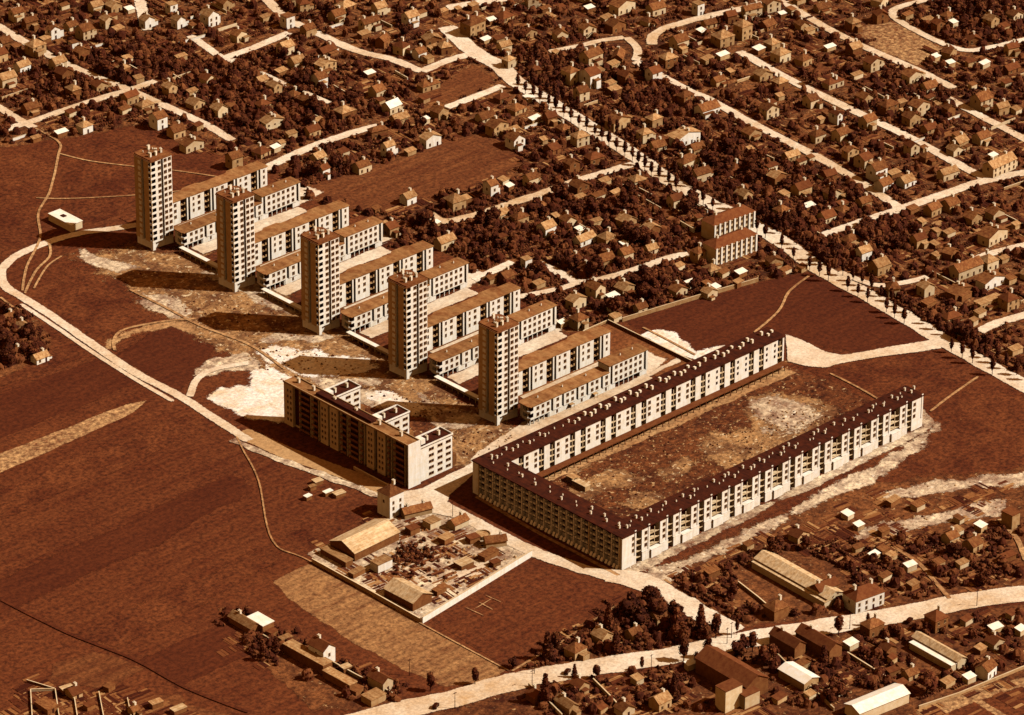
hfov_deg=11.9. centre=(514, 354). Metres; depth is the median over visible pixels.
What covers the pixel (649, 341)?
boundary wall
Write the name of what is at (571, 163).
house
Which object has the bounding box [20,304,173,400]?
footpath
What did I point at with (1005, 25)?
garden shed
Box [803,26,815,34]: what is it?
garden shed
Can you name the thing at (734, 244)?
terrace block
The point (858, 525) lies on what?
garden shed
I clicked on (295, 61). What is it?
house
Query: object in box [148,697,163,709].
shed
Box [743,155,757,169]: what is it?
tree
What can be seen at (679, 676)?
tree
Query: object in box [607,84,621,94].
garden shed
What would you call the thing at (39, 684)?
plot fence
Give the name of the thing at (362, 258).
sand forecourt
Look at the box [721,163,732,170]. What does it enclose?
tree
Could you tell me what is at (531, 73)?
tree
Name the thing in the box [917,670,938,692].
tree
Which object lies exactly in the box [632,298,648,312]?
house
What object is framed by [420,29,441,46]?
house
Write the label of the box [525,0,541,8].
house
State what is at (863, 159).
house
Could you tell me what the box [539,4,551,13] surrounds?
garden shed
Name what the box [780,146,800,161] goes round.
house
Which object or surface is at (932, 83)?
house
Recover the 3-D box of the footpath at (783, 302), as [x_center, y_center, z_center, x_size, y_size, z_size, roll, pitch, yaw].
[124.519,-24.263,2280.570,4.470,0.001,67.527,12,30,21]
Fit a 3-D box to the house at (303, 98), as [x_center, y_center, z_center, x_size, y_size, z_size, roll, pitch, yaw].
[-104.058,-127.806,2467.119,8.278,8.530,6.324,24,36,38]
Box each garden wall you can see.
[2,88,27,98]
[12,130,37,140]
[178,34,204,41]
[211,2,226,12]
[218,23,236,30]
[267,123,281,128]
[329,22,343,27]
[353,466,388,485]
[380,20,391,27]
[395,70,407,79]
[524,121,542,128]
[584,100,597,105]
[638,195,660,208]
[737,75,752,82]
[864,86,884,98]
[932,271,953,282]
[989,117,1014,129]
[1004,180,1023,189]
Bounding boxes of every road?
[0,223,253,441]
[242,429,405,491]
[346,586,1023,714]
[446,502,641,590]
[605,568,743,634]
[786,335,940,367]
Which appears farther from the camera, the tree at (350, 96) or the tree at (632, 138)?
the tree at (350, 96)
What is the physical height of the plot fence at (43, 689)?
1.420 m
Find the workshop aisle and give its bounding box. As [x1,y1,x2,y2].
[751,560,832,607]
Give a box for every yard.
[308,513,524,617]
[450,557,495,582]
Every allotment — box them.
[24,683,228,714]
[218,607,389,710]
[917,678,1023,714]
[949,702,994,714]
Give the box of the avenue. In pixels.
[438,25,1023,391]
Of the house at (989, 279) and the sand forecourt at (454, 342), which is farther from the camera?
the house at (989, 279)
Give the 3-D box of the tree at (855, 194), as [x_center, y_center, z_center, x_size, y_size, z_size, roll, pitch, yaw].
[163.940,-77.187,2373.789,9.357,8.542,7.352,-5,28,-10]
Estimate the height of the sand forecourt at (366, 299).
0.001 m
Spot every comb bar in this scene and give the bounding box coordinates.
[172,161,267,226]
[173,176,300,249]
[255,200,349,267]
[255,216,383,291]
[339,240,433,309]
[340,257,468,334]
[427,282,520,352]
[428,299,557,379]
[518,325,610,397]
[519,343,648,424]
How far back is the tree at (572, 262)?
2307.62 m
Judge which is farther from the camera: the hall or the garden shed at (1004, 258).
the garden shed at (1004, 258)
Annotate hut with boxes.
[48,209,82,231]
[566,473,579,482]
[572,478,590,491]
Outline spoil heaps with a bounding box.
[139,265,1019,613]
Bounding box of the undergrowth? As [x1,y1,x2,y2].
[0,0,1023,714]
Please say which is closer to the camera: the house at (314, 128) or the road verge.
the road verge
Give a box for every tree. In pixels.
[0,121,11,137]
[0,302,11,313]
[0,329,13,345]
[0,344,16,363]
[5,334,11,344]
[18,322,35,338]
[19,344,35,355]
[34,82,41,89]
[49,74,58,92]
[73,70,79,84]
[98,58,114,71]
[116,61,125,80]
[122,42,131,53]
[151,57,157,71]
[160,57,172,67]
[207,61,215,74]
[225,63,235,84]
[232,59,244,69]
[233,115,247,126]
[237,134,246,144]
[259,643,266,656]
[271,636,280,654]
[277,46,288,59]
[277,92,291,103]
[289,99,295,106]
[295,83,307,91]
[297,67,311,82]
[299,13,306,20]
[303,56,314,66]
[304,112,315,123]
[306,159,320,174]
[307,93,321,110]
[315,1,335,17]
[326,154,342,167]
[327,109,334,119]
[344,91,357,101]
[345,159,350,172]
[397,22,413,37]
[414,115,426,126]
[415,209,434,223]
[426,671,436,690]
[428,216,437,236]
[464,224,479,233]
[471,667,478,683]
[475,206,485,223]
[477,242,489,257]
[478,193,486,199]
[482,228,489,241]
[484,206,500,221]
[486,216,497,226]
[486,224,498,232]
[488,231,498,241]
[493,238,506,248]
[500,220,509,226]
[508,655,517,667]
[513,27,526,40]
[515,73,520,83]
[523,81,526,93]
[526,46,535,62]
[526,197,542,213]
[528,260,548,272]
[529,68,534,80]
[531,84,535,94]
[533,41,539,56]
[537,74,541,84]
[537,85,542,98]
[538,673,552,702]
[539,14,553,26]
[539,205,549,215]
[541,632,552,659]
[545,78,549,90]
[547,93,550,106]
[549,234,558,247]
[550,181,570,197]
[551,631,561,648]
[552,54,558,70]
[552,80,557,93]
[553,94,557,107]
[553,253,563,263]
[557,74,564,81]
[560,86,566,102]
[561,187,567,198]
[562,104,565,112]
[563,254,580,267]
[567,47,581,59]
[568,91,572,107]
[568,107,573,117]
[570,126,576,132]
[570,201,582,213]
[570,664,577,677]
[573,62,584,69]
[575,96,580,112]
[582,196,598,211]
[583,105,587,116]
[584,116,588,130]
[584,208,590,215]
[585,256,604,274]
[592,0,601,4]
[592,109,595,121]
[593,664,600,677]
[598,200,612,212]
[599,127,604,136]
[600,110,604,126]
[603,605,613,631]
[604,195,617,206]
[606,130,611,141]
[606,295,624,311]
[607,116,611,127]
[608,68,617,78]
[609,631,621,654]
[610,240,618,253]
[611,177,623,188]
[613,137,618,151]
[613,618,619,625]
[614,255,626,264]
[615,119,619,136]
[619,187,629,206]
[619,220,633,234]
[619,591,639,613]
[620,92,631,104]
[622,140,627,155]
[623,223,641,243]
[624,128,627,138]
[624,180,634,188]
[628,184,633,195]
[629,273,641,283]
[629,606,649,623]
[630,132,634,142]
[630,146,634,160]
[635,281,650,297]
[636,151,640,161]
[637,138,641,150]
[637,225,651,241]
[638,264,650,273]
[639,59,654,72]
[639,656,643,670]
[641,585,661,597]
[642,153,647,169]
[643,234,649,245]
[643,269,659,284]
[644,86,653,93]
[645,144,649,156]
[648,301,654,308]
[648,595,668,614]
[649,161,653,175]
[649,282,661,297]
[656,164,660,175]
[658,151,662,163]
[659,615,674,631]
[664,122,675,130]
[666,159,669,171]
[666,171,670,182]
[667,84,679,92]
[667,599,683,616]
[669,673,681,702]
[670,606,682,624]
[670,620,690,640]
[671,137,685,150]
[672,160,677,176]
[672,671,682,679]
[673,172,679,186]
[677,196,694,212]
[678,638,688,660]
[681,166,685,181]
[684,189,698,205]
[688,276,700,287]
[689,170,692,182]
[692,183,696,191]
[693,603,707,630]
[694,239,703,246]
[699,150,718,165]
[700,186,706,203]
[702,636,712,646]
[709,613,721,637]
[710,137,716,151]
[710,197,714,209]
[715,168,722,174]
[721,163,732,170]
[722,131,736,149]
[724,187,729,204]
[728,580,738,594]
[730,634,749,656]
[733,192,738,204]
[734,619,739,629]
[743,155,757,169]
[744,169,756,181]
[746,147,765,162]
[746,159,753,170]
[748,631,757,651]
[753,167,768,179]
[754,216,759,228]
[758,643,779,664]
[760,204,765,222]
[763,223,768,237]
[765,535,783,554]
[769,199,777,208]
[769,211,781,221]
[776,195,784,201]
[777,199,787,206]
[778,220,781,229]
[779,234,783,247]
[781,178,791,186]
[781,210,787,224]
[787,211,796,223]
[791,247,795,259]
[794,226,799,244]
[796,205,804,215]
[800,534,812,548]
[801,234,805,245]
[807,255,812,269]
[808,72,817,82]
[814,243,819,260]
[817,261,822,275]
[817,645,830,666]
[822,248,827,264]
[823,688,838,702]
[826,181,836,203]
[826,261,831,280]
[830,238,838,257]
[830,682,844,700]
[834,615,843,635]
[836,71,846,77]
[841,259,845,275]
[844,187,862,200]
[845,276,850,290]
[846,132,857,141]
[851,267,854,277]
[854,226,866,233]
[856,221,868,227]
[856,283,860,292]
[859,215,871,222]
[859,227,873,241]
[860,268,864,280]
[865,287,870,301]
[869,274,873,290]
[874,235,883,245]
[884,297,889,311]
[887,623,902,634]
[888,236,901,248]
[889,288,893,301]
[892,302,896,317]
[896,85,909,94]
[899,293,903,306]
[901,307,907,321]
[905,653,913,666]
[907,297,913,312]
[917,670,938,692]
[925,310,930,319]
[936,313,940,329]
[937,88,952,102]
[945,321,949,332]
[945,540,961,555]
[949,337,953,351]
[950,0,962,7]
[953,321,966,335]
[954,3,966,12]
[959,341,965,355]
[962,325,970,342]
[965,0,980,7]
[966,0,973,16]
[969,327,978,339]
[969,345,975,362]
[974,1,983,14]
[975,567,992,584]
[979,72,990,83]
[983,343,987,357]
[984,0,993,13]
[989,356,995,373]
[995,346,1000,362]
[1004,353,1008,366]
[1014,147,1023,157]
[1014,359,1020,374]
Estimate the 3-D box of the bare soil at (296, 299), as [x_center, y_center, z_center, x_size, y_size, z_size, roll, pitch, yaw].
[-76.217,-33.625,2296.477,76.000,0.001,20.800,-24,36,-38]
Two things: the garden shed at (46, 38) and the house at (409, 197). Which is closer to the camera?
the house at (409, 197)
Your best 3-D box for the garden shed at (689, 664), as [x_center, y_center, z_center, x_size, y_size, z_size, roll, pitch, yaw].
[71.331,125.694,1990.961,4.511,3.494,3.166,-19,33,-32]
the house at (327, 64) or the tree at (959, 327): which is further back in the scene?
the house at (327, 64)
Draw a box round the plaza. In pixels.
[602,323,687,375]
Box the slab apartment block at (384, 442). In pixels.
[283,375,456,488]
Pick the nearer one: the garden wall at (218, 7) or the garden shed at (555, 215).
the garden shed at (555, 215)
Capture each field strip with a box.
[0,339,100,385]
[0,356,143,437]
[0,415,211,518]
[0,475,252,614]
[35,269,180,354]
[50,652,143,687]
[73,548,281,648]
[116,327,214,390]
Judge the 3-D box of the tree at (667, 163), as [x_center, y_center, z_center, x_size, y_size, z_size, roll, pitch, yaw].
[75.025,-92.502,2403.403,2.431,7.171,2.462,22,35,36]
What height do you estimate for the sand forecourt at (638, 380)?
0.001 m
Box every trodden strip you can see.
[545,368,795,480]
[624,409,934,571]
[645,422,940,582]
[855,499,1005,539]
[881,472,1023,498]
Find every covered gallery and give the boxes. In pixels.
[179,246,217,271]
[261,288,301,311]
[346,331,387,357]
[434,375,477,402]
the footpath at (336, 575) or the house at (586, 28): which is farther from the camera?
the house at (586, 28)
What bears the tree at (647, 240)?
on the garden ground at (664, 48)
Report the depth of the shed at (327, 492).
2116.32 m
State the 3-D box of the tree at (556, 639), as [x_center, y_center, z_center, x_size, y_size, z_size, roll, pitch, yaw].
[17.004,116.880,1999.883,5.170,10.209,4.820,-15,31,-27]
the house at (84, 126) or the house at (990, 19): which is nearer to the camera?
the house at (84, 126)
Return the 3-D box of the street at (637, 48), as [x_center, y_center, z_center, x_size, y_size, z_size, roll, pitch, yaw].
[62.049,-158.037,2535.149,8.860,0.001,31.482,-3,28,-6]
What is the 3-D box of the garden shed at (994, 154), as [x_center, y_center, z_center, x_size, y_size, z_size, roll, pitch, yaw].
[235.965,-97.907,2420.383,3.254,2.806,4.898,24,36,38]
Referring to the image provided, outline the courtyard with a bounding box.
[545,366,870,518]
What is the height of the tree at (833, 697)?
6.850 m
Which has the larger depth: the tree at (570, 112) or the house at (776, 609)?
the tree at (570, 112)
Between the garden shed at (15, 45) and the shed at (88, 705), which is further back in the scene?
the garden shed at (15, 45)
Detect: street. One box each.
[0,23,235,140]
[0,105,36,127]
[9,79,157,130]
[134,0,152,29]
[187,34,234,61]
[222,31,291,58]
[262,0,424,71]
[264,72,330,103]
[265,124,376,171]
[422,52,500,71]
[424,449,493,487]
[430,162,634,223]
[445,84,505,108]
[446,0,506,9]
[471,260,513,280]
[520,281,578,297]
[542,252,688,282]
[548,36,623,51]
[624,37,641,60]
[632,60,900,207]
[646,1,761,44]
[736,50,988,178]
[782,0,955,88]
[822,170,1023,235]
[837,271,928,286]
[888,0,1023,51]
[950,97,1023,141]
[974,242,1023,256]
[978,312,1023,332]
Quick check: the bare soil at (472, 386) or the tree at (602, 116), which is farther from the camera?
the tree at (602, 116)
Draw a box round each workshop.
[753,550,842,603]
[768,626,806,657]
[794,623,841,659]
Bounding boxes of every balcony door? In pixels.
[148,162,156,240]
[403,288,410,368]
[494,333,501,414]
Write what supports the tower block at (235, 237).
on the ground at (194, 551)
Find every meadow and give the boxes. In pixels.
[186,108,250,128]
[418,65,494,102]
[626,272,928,351]
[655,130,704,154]
[798,353,1023,478]
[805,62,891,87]
[859,21,941,64]
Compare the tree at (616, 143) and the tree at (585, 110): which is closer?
the tree at (616, 143)
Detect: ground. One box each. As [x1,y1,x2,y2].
[0,0,1023,376]
[0,125,1023,714]
[0,298,50,376]
[431,604,1023,714]
[519,598,719,668]
[665,465,1023,626]
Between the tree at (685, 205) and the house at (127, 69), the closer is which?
the tree at (685, 205)
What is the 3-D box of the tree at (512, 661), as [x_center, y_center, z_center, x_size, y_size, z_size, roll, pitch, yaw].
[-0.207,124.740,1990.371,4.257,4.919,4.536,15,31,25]
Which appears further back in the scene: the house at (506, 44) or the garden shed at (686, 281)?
the house at (506, 44)
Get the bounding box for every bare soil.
[120,213,135,222]
[204,251,216,262]
[287,293,300,304]
[374,336,387,348]
[461,379,477,394]
[471,358,680,459]
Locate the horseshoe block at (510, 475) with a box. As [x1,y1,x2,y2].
[471,327,924,569]
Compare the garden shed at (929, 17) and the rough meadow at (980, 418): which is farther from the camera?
the garden shed at (929, 17)
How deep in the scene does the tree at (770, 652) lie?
1990.57 m
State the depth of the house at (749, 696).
1964.47 m
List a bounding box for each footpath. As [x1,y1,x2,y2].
[1,599,248,711]
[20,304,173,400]
[21,128,61,290]
[24,242,51,292]
[33,256,61,287]
[36,190,179,198]
[59,153,215,176]
[112,318,194,349]
[129,289,285,368]
[186,361,248,396]
[236,436,507,669]
[511,606,614,670]
[642,327,695,354]
[754,274,811,331]
[830,373,877,398]
[896,548,950,597]
[930,376,978,410]
[998,519,1023,559]
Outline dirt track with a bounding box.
[105,321,199,348]
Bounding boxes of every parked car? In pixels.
[432,702,438,708]
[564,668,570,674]
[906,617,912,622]
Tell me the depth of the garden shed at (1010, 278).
2299.22 m
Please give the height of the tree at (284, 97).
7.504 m
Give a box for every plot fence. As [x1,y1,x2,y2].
[26,679,53,687]
[30,688,58,714]
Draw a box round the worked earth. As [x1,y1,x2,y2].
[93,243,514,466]
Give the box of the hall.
[694,645,769,694]
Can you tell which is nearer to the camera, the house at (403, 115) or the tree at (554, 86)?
the house at (403, 115)
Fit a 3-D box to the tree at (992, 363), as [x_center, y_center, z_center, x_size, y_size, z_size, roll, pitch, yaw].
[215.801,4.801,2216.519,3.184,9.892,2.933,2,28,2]
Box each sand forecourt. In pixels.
[192,207,306,253]
[260,249,300,265]
[274,246,390,294]
[344,290,387,308]
[360,287,477,337]
[430,331,477,352]
[448,330,566,383]
[520,362,597,397]
[538,374,651,425]
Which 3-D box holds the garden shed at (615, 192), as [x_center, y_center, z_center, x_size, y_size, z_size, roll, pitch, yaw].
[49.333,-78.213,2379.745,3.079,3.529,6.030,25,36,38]
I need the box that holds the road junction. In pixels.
[404,467,472,516]
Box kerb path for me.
[475,496,619,574]
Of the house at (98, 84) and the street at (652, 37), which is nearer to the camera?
the house at (98, 84)
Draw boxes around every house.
[0,32,12,51]
[0,44,8,62]
[0,67,17,88]
[4,308,14,318]
[8,3,24,22]
[12,56,31,72]
[15,343,23,353]
[16,317,27,327]
[21,12,38,30]
[21,98,40,115]
[24,35,46,57]
[29,347,52,364]
[34,696,61,714]
[45,21,63,39]
[47,52,67,69]
[53,63,72,80]
[62,17,78,30]
[65,80,81,99]
[65,681,83,699]
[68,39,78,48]
[72,43,90,60]
[74,19,96,40]
[75,116,92,134]
[87,0,103,12]
[90,76,111,91]
[99,10,114,28]
[104,0,121,12]
[115,59,131,75]
[121,86,139,104]
[126,701,142,714]
[135,95,153,113]
[138,10,157,28]
[148,107,167,130]
[161,78,177,94]
[165,0,177,13]
[165,120,185,139]
[170,11,188,29]
[179,134,204,153]
[185,93,205,109]
[198,69,215,84]
[199,4,220,26]
[209,98,227,117]
[215,0,234,9]
[224,147,243,168]
[229,26,248,42]
[251,142,270,158]
[253,72,268,81]
[254,95,273,109]
[259,111,283,127]
[265,76,282,92]
[276,37,294,54]
[280,12,294,28]
[286,51,304,68]
[287,85,300,98]
[295,0,313,11]
[297,91,308,105]
[300,20,317,37]
[303,120,321,136]
[307,633,334,660]
[309,147,327,160]
[311,67,328,87]
[314,55,336,73]
[316,41,338,56]
[317,160,330,179]
[328,5,345,22]
[333,100,356,120]
[335,0,356,10]
[351,156,371,174]
[357,12,381,31]
[366,667,392,691]
[367,80,386,97]
[367,121,388,139]
[371,0,389,14]
[375,31,390,48]
[376,479,403,518]
[379,137,397,156]
[381,95,403,114]
[383,217,399,237]
[389,108,409,123]
[392,36,412,55]
[399,187,417,205]
[400,7,419,27]
[411,43,426,61]
[417,75,439,92]
[418,128,441,148]
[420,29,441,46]
[429,101,451,119]
[433,230,456,251]
[436,37,451,54]
[443,188,466,210]
[459,11,485,37]
[474,107,496,122]
[483,175,499,196]
[484,115,509,136]
[492,88,512,103]
[494,6,513,22]
[496,37,512,53]
[497,266,515,282]
[498,204,509,219]
[501,51,517,68]
[504,127,524,151]
[506,99,526,115]
[509,207,529,222]
[520,255,532,269]
[522,168,541,185]
[524,23,537,37]
[524,683,540,704]
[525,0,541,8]
[525,195,546,211]
[527,60,545,73]
[535,216,556,237]
[537,8,557,20]
[541,107,557,126]
[542,139,561,154]
[551,24,567,43]
[553,692,581,714]
[555,119,570,133]
[558,210,576,224]
[560,61,578,85]
[562,153,579,173]
[563,636,589,660]
[565,290,586,309]
[568,175,590,194]
[568,250,582,259]
[569,308,588,330]
[569,673,590,693]
[570,126,589,146]
[571,228,595,247]
[573,82,590,101]
[577,19,595,37]
[578,259,586,272]
[579,44,603,65]
[579,63,601,88]
[584,147,604,164]
[584,276,606,299]
[590,623,612,642]
[596,226,618,243]
[596,248,615,269]
[604,15,625,33]
[604,110,631,131]
[608,0,636,15]
[611,46,625,62]
[613,278,634,295]
[613,697,634,714]
[615,209,640,227]
[616,66,634,84]
[616,242,634,258]
[625,622,642,641]
[627,170,647,184]
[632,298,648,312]
[636,123,655,143]
[639,12,654,26]
[640,219,660,232]
[642,239,658,253]
[644,62,662,80]
[645,109,662,127]
[646,0,666,15]
[647,136,666,151]
[648,610,669,624]
[648,687,672,711]
[658,48,677,68]
[666,189,685,208]
[667,279,687,297]
[668,125,701,148]
[669,30,689,49]
[673,149,699,169]
[676,86,695,105]
[687,138,705,153]
[690,242,706,263]
[691,0,704,15]
[691,162,713,181]
[694,97,720,119]
[700,15,717,28]
[700,283,717,300]
[702,258,720,275]
[710,25,734,48]
[710,72,728,86]
[715,678,742,712]
[723,7,739,23]
[731,158,742,171]
[732,15,752,40]
[734,184,752,201]
[740,0,762,19]
[740,686,759,709]
[741,122,761,140]
[752,65,773,81]
[758,15,776,31]
[759,99,778,119]
[761,0,781,12]
[762,594,789,620]
[763,33,780,50]
[764,251,783,268]
[766,166,786,186]
[770,43,790,62]
[771,72,788,90]
[772,200,790,213]
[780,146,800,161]
[787,524,809,543]
[790,177,812,197]
[794,16,808,30]
[794,49,812,66]
[802,89,822,108]
[808,125,826,143]
[809,574,839,592]
[813,0,832,13]
[817,205,836,223]
[819,165,837,179]
[821,73,844,89]
[822,183,843,200]
[827,106,842,124]
[831,123,850,143]
[834,200,850,212]
[839,229,859,244]
[841,141,858,160]
[842,578,884,613]
[844,13,862,32]
[845,38,863,57]
[853,148,873,170]
[853,241,872,261]
[855,87,872,103]
[855,192,872,209]
[857,110,877,130]
[860,612,884,637]
[862,52,884,72]
[866,157,888,181]
[867,253,892,275]
[871,0,887,7]
[871,5,888,23]
[874,173,893,192]
[877,95,898,115]
[878,637,896,656]
[885,277,900,297]
[896,170,916,188]
[900,663,919,681]
[901,65,925,84]
[901,107,922,126]
[903,136,920,156]
[907,95,930,115]
[909,228,929,248]
[916,276,935,297]
[918,147,936,164]
[919,76,938,94]
[920,119,936,134]
[923,198,942,217]
[923,605,949,633]
[930,14,945,32]
[936,163,959,181]
[939,6,955,18]
[940,43,956,59]
[941,100,956,115]
[941,193,960,213]
[941,243,959,260]
[941,306,963,322]
[941,526,960,543]
[945,140,965,156]
[945,280,972,301]
[949,254,983,280]
[950,131,971,149]
[962,207,983,225]
[962,532,983,552]
[964,30,982,44]
[969,87,993,112]
[972,126,992,145]
[973,292,999,310]
[974,655,997,680]
[975,269,1005,289]
[977,222,1007,246]
[980,248,999,270]
[982,10,999,27]
[982,151,1017,177]
[984,202,1007,222]
[984,630,1004,650]
[992,98,1010,115]
[997,287,1019,311]
[1001,506,1020,529]
[1003,59,1020,74]
[1004,39,1020,56]
[1005,5,1023,19]
[1019,267,1023,279]
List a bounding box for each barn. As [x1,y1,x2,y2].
[329,519,399,560]
[383,577,432,610]
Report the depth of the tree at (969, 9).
2567.30 m
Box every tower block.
[133,144,173,250]
[215,184,254,291]
[300,225,339,334]
[387,269,427,379]
[478,313,518,425]
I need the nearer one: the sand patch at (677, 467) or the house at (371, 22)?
the sand patch at (677, 467)
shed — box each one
[10,42,22,50]
[30,134,41,142]
[39,34,51,42]
[54,127,68,137]
[59,1,69,10]
[59,683,71,694]
[64,107,76,117]
[82,700,95,711]
[102,681,115,692]
[108,12,117,18]
[112,24,124,31]
[118,104,131,114]
[121,54,133,60]
[124,5,134,13]
[133,73,143,83]
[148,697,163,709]
[169,703,186,714]
[174,52,187,59]
[186,86,198,95]
[187,21,196,29]
[192,121,203,130]
[225,102,236,109]
[227,609,258,631]
[246,611,273,631]
[260,13,270,22]
[265,627,278,635]
[266,96,276,101]
[270,143,280,153]
[274,66,287,76]
[277,139,285,147]
[278,633,292,640]
[282,639,332,673]
[285,129,297,138]
[303,493,311,500]
[307,483,316,490]
[311,477,323,485]
[314,116,325,122]
[320,545,353,567]
[322,488,332,496]
[322,666,357,690]
[332,489,345,498]
[336,146,349,154]
[339,662,351,673]
[348,565,365,578]
[350,684,363,696]
[357,29,370,39]
[361,687,386,706]
[363,69,375,77]
[370,554,392,572]
[371,204,381,213]
[375,96,385,103]
[403,146,416,156]
[404,523,420,535]
[418,8,426,18]
[418,94,429,103]
[422,515,441,529]
[423,54,434,63]
[423,115,429,124]
[427,42,436,51]
[431,583,446,595]
[437,531,454,544]
[441,7,448,15]
[447,510,469,530]
[453,556,474,570]
[454,5,461,12]
[461,193,471,203]
[465,532,480,544]
[467,0,479,10]
[477,546,499,561]
[480,35,491,43]
[483,530,507,548]
[486,16,496,24]
[486,274,496,284]
[489,557,501,567]
[492,33,506,42]
[497,175,509,184]
[497,232,507,239]
[504,182,514,191]
[507,124,520,131]
[522,93,534,102]
[528,113,541,123]
[531,278,545,289]
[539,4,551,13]
[539,136,547,144]
[550,212,559,219]
[551,49,558,54]
[556,318,568,327]
[574,192,585,198]
[574,225,585,233]
[584,4,594,12]
[589,216,602,224]
[591,190,606,199]
[597,702,607,714]
[598,176,611,183]
[600,13,612,21]
[604,79,616,85]
[605,291,619,297]
[606,59,619,68]
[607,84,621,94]
[608,311,621,322]
[610,187,619,197]
[618,240,629,245]
[630,672,644,685]
[673,261,685,269]
[679,45,687,53]
[683,658,695,670]
[684,278,691,288]
[694,213,703,220]
[696,27,704,35]
[700,54,713,64]
[701,279,712,286]
[703,564,720,578]
[711,282,720,288]
[716,50,729,60]
[718,267,730,278]
[726,67,734,75]
[732,277,743,288]
[734,267,747,277]
[742,539,754,550]
[752,44,765,54]
[765,161,779,169]
[766,98,777,104]
[771,690,787,704]
[774,92,784,100]
[777,661,818,690]
[778,10,786,18]
[778,189,790,197]
[779,265,791,273]
[786,5,796,14]
[793,0,805,4]
[795,156,807,164]
[795,656,811,667]
[796,262,807,272]
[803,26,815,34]
[803,688,816,700]
[804,201,815,210]
[805,153,815,161]
[817,115,824,123]
[821,108,828,115]
[823,42,836,51]
[836,198,849,206]
[841,508,853,520]
[843,637,859,650]
[844,683,910,714]
[850,70,863,79]
[851,542,864,552]
[853,520,864,530]
[867,549,880,557]
[876,544,888,555]
[877,525,890,536]
[878,570,892,582]
[885,494,900,507]
[885,550,897,559]
[885,664,900,676]
[887,168,901,178]
[887,653,897,662]
[895,677,908,686]
[898,98,907,107]
[901,10,913,20]
[903,559,917,572]
[906,203,919,214]
[906,578,919,590]
[909,639,956,670]
[911,499,925,511]
[911,631,966,668]
[917,217,926,226]
[920,144,927,152]
[921,15,933,21]
[921,226,931,233]
[921,296,936,307]
[924,93,935,101]
[929,239,940,248]
[931,52,941,61]
[931,227,942,236]
[931,251,941,259]
[932,556,945,564]
[934,100,941,105]
[940,675,955,688]
[943,227,955,237]
[945,59,955,66]
[948,18,958,26]
[951,130,963,137]
[953,513,964,524]
[953,524,964,534]
[955,557,969,569]
[960,613,973,626]
[962,671,976,684]
[965,58,976,66]
[968,81,977,89]
[969,316,978,326]
[973,307,986,317]
[973,520,987,532]
[973,642,987,654]
[979,59,990,68]
[987,621,1003,632]
[988,151,998,159]
[998,254,1009,263]
[999,21,1010,29]
[1000,78,1013,86]
[1000,549,1016,561]
[1005,273,1017,284]
[1005,608,1015,620]
[1007,343,1023,356]
[1010,105,1022,114]
[1011,220,1021,229]
[1014,623,1023,636]
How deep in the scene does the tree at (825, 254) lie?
2312.43 m
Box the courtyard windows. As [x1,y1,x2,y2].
[708,344,775,387]
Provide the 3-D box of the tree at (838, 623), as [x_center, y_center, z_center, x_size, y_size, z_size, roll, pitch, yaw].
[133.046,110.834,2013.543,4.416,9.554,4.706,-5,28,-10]
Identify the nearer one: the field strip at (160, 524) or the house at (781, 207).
the field strip at (160, 524)
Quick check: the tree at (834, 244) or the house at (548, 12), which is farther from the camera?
the house at (548, 12)
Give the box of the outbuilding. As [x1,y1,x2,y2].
[400,499,432,518]
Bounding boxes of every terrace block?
[701,203,755,239]
[702,225,757,264]
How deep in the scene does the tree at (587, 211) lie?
2357.51 m
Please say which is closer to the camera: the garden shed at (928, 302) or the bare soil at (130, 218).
the garden shed at (928, 302)
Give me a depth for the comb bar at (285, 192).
2352.12 m
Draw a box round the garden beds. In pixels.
[0,0,1023,714]
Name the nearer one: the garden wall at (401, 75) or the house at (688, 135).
the house at (688, 135)
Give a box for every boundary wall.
[312,558,421,622]
[332,661,392,692]
[422,550,531,622]
[528,683,561,714]
[583,320,606,330]
[593,678,616,703]
[608,319,691,361]
[622,278,758,321]
[680,220,694,232]
[738,581,765,603]
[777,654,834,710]
[847,652,909,694]
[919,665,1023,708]
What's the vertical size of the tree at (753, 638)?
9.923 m
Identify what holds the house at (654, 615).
on the ground at (194, 551)
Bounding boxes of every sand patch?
[79,249,139,272]
[136,292,191,318]
[193,352,261,375]
[201,269,294,313]
[207,364,291,422]
[256,345,328,366]
[260,330,332,342]
[286,355,377,377]
[300,186,321,203]
[310,376,380,388]
[360,388,427,417]
[366,390,429,413]
[382,232,400,241]
[417,392,482,428]
[467,271,482,287]
[554,313,570,330]
[565,455,606,473]
[568,467,645,500]
[615,487,664,509]
[641,329,724,358]
[646,352,666,374]
[658,455,696,481]
[697,390,839,468]
[748,394,823,434]
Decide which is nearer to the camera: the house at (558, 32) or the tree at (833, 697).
the tree at (833, 697)
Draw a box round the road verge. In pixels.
[229,438,376,496]
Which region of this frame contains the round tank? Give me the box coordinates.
[476,529,490,539]
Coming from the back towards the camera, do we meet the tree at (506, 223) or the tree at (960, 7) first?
the tree at (960, 7)
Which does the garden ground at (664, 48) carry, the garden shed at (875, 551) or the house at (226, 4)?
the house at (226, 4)
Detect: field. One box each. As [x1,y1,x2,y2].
[0,129,243,259]
[140,622,248,688]
[273,499,375,554]
[274,564,504,686]
[308,135,534,212]
[433,563,621,668]
[983,687,1023,714]
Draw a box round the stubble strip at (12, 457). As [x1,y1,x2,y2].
[0,400,145,471]
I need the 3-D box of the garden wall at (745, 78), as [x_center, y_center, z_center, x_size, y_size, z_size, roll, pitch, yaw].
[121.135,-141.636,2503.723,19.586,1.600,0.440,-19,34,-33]

